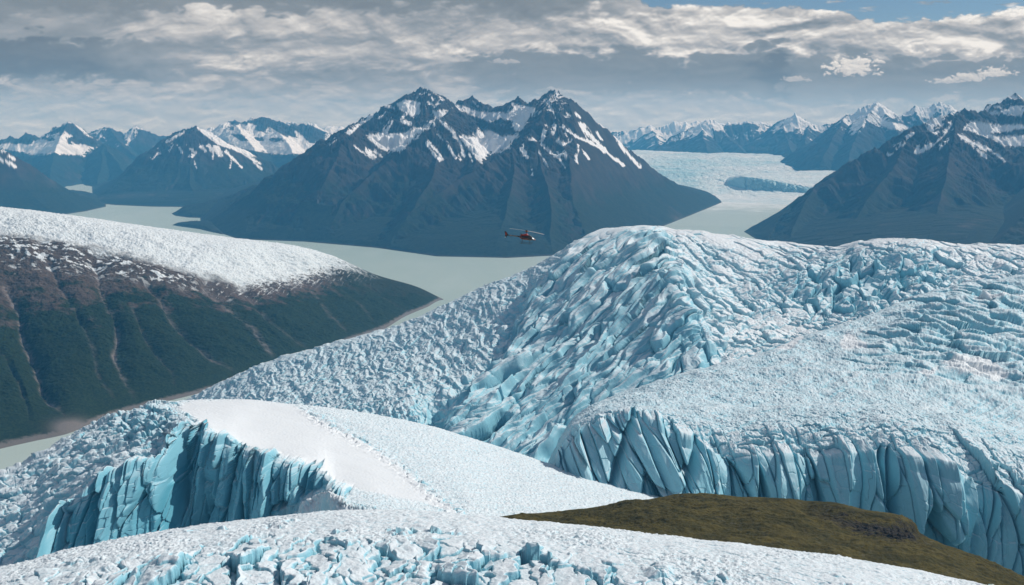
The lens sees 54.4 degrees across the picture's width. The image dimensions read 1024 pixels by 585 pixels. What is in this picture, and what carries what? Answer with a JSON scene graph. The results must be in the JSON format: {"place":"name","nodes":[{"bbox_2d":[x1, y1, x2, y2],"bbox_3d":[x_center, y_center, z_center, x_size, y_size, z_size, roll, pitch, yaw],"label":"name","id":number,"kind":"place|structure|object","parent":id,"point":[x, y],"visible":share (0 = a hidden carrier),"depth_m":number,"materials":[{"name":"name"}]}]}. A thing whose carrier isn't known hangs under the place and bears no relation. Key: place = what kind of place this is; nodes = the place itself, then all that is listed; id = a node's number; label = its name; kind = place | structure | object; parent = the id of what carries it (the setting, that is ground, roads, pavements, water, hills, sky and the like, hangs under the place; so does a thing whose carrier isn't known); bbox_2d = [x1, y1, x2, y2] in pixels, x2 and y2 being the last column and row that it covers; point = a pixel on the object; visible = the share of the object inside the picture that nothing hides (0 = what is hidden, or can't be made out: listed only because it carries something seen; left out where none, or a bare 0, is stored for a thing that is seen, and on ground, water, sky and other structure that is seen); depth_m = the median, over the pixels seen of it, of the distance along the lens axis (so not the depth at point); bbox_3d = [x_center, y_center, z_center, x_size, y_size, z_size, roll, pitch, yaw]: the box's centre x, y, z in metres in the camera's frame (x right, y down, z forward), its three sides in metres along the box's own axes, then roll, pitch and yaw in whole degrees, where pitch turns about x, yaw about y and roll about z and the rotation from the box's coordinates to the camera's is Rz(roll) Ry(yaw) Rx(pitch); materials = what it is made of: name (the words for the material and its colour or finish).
{"place":"outdoors","nodes":[
{"label":"outdoors","id":0,"kind":"place"},
{"bbox_2d":[0,149,105,213],"bbox_3d":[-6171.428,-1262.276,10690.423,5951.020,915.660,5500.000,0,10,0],"label":"mountain","id":1,"kind":"structure","parent":0,"point":[24,185],"depth_m":11003.00,"materials":[{"name":"stone"}]},
{"bbox_2d":[0,121,133,186],"bbox_3d":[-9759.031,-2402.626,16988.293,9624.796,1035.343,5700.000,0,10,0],"label":"mountain","id":2,"kind":"structure","parent":0,"point":[68,153],"depth_m":17014.22,"materials":[{"name":"stone"}]},
{"bbox_2d":[89,125,166,159],"bbox_3d":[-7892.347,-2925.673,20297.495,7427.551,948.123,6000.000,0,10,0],"label":"mountain","id":3,"kind":"structure","parent":0,"point":[134,142],"depth_m":20892.77,"materials":[{"name":"stone"}]},
{"bbox_2d":[92,126,278,206],"bbox_3d":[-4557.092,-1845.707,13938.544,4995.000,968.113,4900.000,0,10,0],"label":"mountain","id":4,"kind":"structure","parent":0,"point":[189,166],"depth_m":13420.77,"materials":[{"name":"stone"}]},
{"bbox_2d":[172,201,217,217],"bbox_3d":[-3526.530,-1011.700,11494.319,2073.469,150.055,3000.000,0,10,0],"label":"islet","id":5,"kind":"object","parent":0,"point":[198,210],"visible":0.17,"depth_m":10773.15,"materials":[{"name":"stone"}]},
{"bbox_2d":[173,220,222,233],"bbox_3d":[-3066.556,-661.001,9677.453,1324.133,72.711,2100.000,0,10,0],"label":"headland","id":6,"kind":"structure","parent":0,"point":[207,225],"depth_m":9514.95,"materials":[{"name":"stone"}]},
{"bbox_2d":[0,206,442,448],"bbox_3d":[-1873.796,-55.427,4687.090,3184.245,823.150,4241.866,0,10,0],"label":"hill","id":7,"kind":"structure","parent":0,"point":[99,318],"depth_m":4029.09,"materials":[{"name":"green plant"}]},
{"bbox_2d":[205,117,330,167],"bbox_3d":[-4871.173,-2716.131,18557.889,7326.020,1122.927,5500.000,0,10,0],"label":"mountain","id":8,"kind":"structure","parent":0,"point":[279,143],"depth_m":18668.57,"materials":[{"name":"white snow"}]},
{"bbox_2d":[0,399,659,565],"bbox_3d":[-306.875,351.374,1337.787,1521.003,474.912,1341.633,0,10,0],"label":"glacier","id":9,"kind":"object","parent":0,"point":[155,465],"visible":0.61,"depth_m":1125.91,"materials":[{"name":"white ice"}]},
{"bbox_2d":[321,126,344,133],"bbox_3d":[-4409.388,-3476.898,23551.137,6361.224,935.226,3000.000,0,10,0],"label":"mountain","id":10,"kind":"structure","parent":0,"point":[332,129],"depth_m":23238.01,"materials":[{"name":"white snow"}]},
{"bbox_2d":[0,184,754,468],"bbox_3d":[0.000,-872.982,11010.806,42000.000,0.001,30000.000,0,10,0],"label":"lake","id":11,"kind":"structure","parent":0,"point":[447,279],"depth_m":7129.99,"materials":[{"name":"liquid"}]},
{"bbox_2d":[200,87,720,257],"bbox_3d":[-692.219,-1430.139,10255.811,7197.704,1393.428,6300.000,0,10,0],"label":"mountain","id":12,"kind":"structure","parent":0,"point":[420,170],"depth_m":9184.48,"materials":[{"name":"stone"}]},
{"bbox_2d":[0,509,993,584],"bbox_3d":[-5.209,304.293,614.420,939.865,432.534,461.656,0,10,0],"label":"foreground glacier","id":13,"kind":"object","parent":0,"point":[372,547],"visible":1,"depth_m":465.43,"materials":[{"name":"white ice"}]},
{"bbox_2d":[0,0,1023,139],"bbox_3d":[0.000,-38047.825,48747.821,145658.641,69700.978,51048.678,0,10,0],"label":"sky","id":14,"kind":"structure","parent":0,"point":[163,67],"depth_m":75511.41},
{"bbox_2d":[504,228,543,243],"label":"helicopter","id":15,"kind":"object","parent":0,"point":[526,236],"visible":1,"depth_m":285.88,"materials":[{"name":"black paint"}]},
{"bbox_2d":[186,225,1023,462],"bbox_3d":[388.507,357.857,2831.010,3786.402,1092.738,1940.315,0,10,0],"label":"central glacier","id":16,"kind":"object","parent":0,"point":[532,361],"visible":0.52,"depth_m":2506.96,"materials":[{"name":"white ice"}]},
{"bbox_2d":[611,120,773,149],"bbox_3d":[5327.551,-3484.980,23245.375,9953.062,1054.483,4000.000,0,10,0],"label":"mountain","id":17,"kind":"structure","parent":0,"point":[649,137],"depth_m":23372.74,"materials":[{"name":"white snow"}]},
{"bbox_2d":[652,119,770,153],"bbox_3d":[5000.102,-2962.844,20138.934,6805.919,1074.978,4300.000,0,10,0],"label":"mountain","id":18,"kind":"structure","parent":0,"point":[710,136],"depth_m":19828.10,"materials":[{"name":"stone"}]},
{"bbox_2d":[629,150,804,204],"bbox_3d":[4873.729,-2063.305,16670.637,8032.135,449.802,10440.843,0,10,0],"label":"distant glacier","id":19,"kind":"object","parent":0,"point":[711,173],"visible":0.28,"depth_m":15762.92,"materials":[{"name":"white ice"}]},
{"bbox_2d":[664,202,786,227],"bbox_3d":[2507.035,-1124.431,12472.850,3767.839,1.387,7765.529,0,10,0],"label":"brash ice","id":20,"kind":"structure","parent":0,"point":[735,214],"depth_m":10774.58,"materials":[{"name":"white ice"}]},
{"bbox_2d":[501,493,1023,584],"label":"tundra hill","id":21,"kind":"structure","parent":0,"point":[835,528],"depth_m":768.68,"materials":[{"name":"green plant"}]},
{"bbox_2d":[727,170,834,192],"bbox_3d":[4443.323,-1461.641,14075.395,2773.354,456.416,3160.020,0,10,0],"label":"glacier lobe","id":22,"kind":"object","parent":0,"point":[798,181],"visible":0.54,"depth_m":13741.87,"materials":[{"name":"white ice"}]},
{"bbox_2d":[548,274,1023,575],"bbox_3d":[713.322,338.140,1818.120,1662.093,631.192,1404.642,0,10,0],"label":"glacier","id":23,"kind":"object","parent":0,"point":[912,407],"visible":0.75,"depth_m":1488.29,"materials":[{"name":"ice"}]},
{"bbox_2d":[742,113,833,156],"bbox_3d":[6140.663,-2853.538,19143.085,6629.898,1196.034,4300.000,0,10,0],"label":"mountain","id":24,"kind":"structure","parent":0,"point":[786,137],"depth_m":18832.23,"materials":[{"name":"stone"}]},
{"bbox_2d":[780,101,978,170],"bbox_3d":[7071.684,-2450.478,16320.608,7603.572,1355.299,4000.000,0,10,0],"label":"mountain","id":25,"kind":"structure","parent":0,"point":[845,139],"depth_m":15861.02,"materials":[{"name":"stone"}]},
{"bbox_2d":[744,93,1023,246],"bbox_3d":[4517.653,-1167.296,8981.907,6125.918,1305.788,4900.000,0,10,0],"label":"mountain","id":26,"kind":"structure","parent":0,"point":[956,177],"depth_m":8695.55,"materials":[{"name":"stone"}]},
{"bbox_2d":[989,188,1023,244],"bbox_3d":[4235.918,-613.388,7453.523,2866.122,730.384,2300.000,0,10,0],"label":"mountain","id":27,"kind":"structure","parent":0,"point":[1011,230],"depth_m":6926.07,"materials":[{"name":"stone"}]}
]}

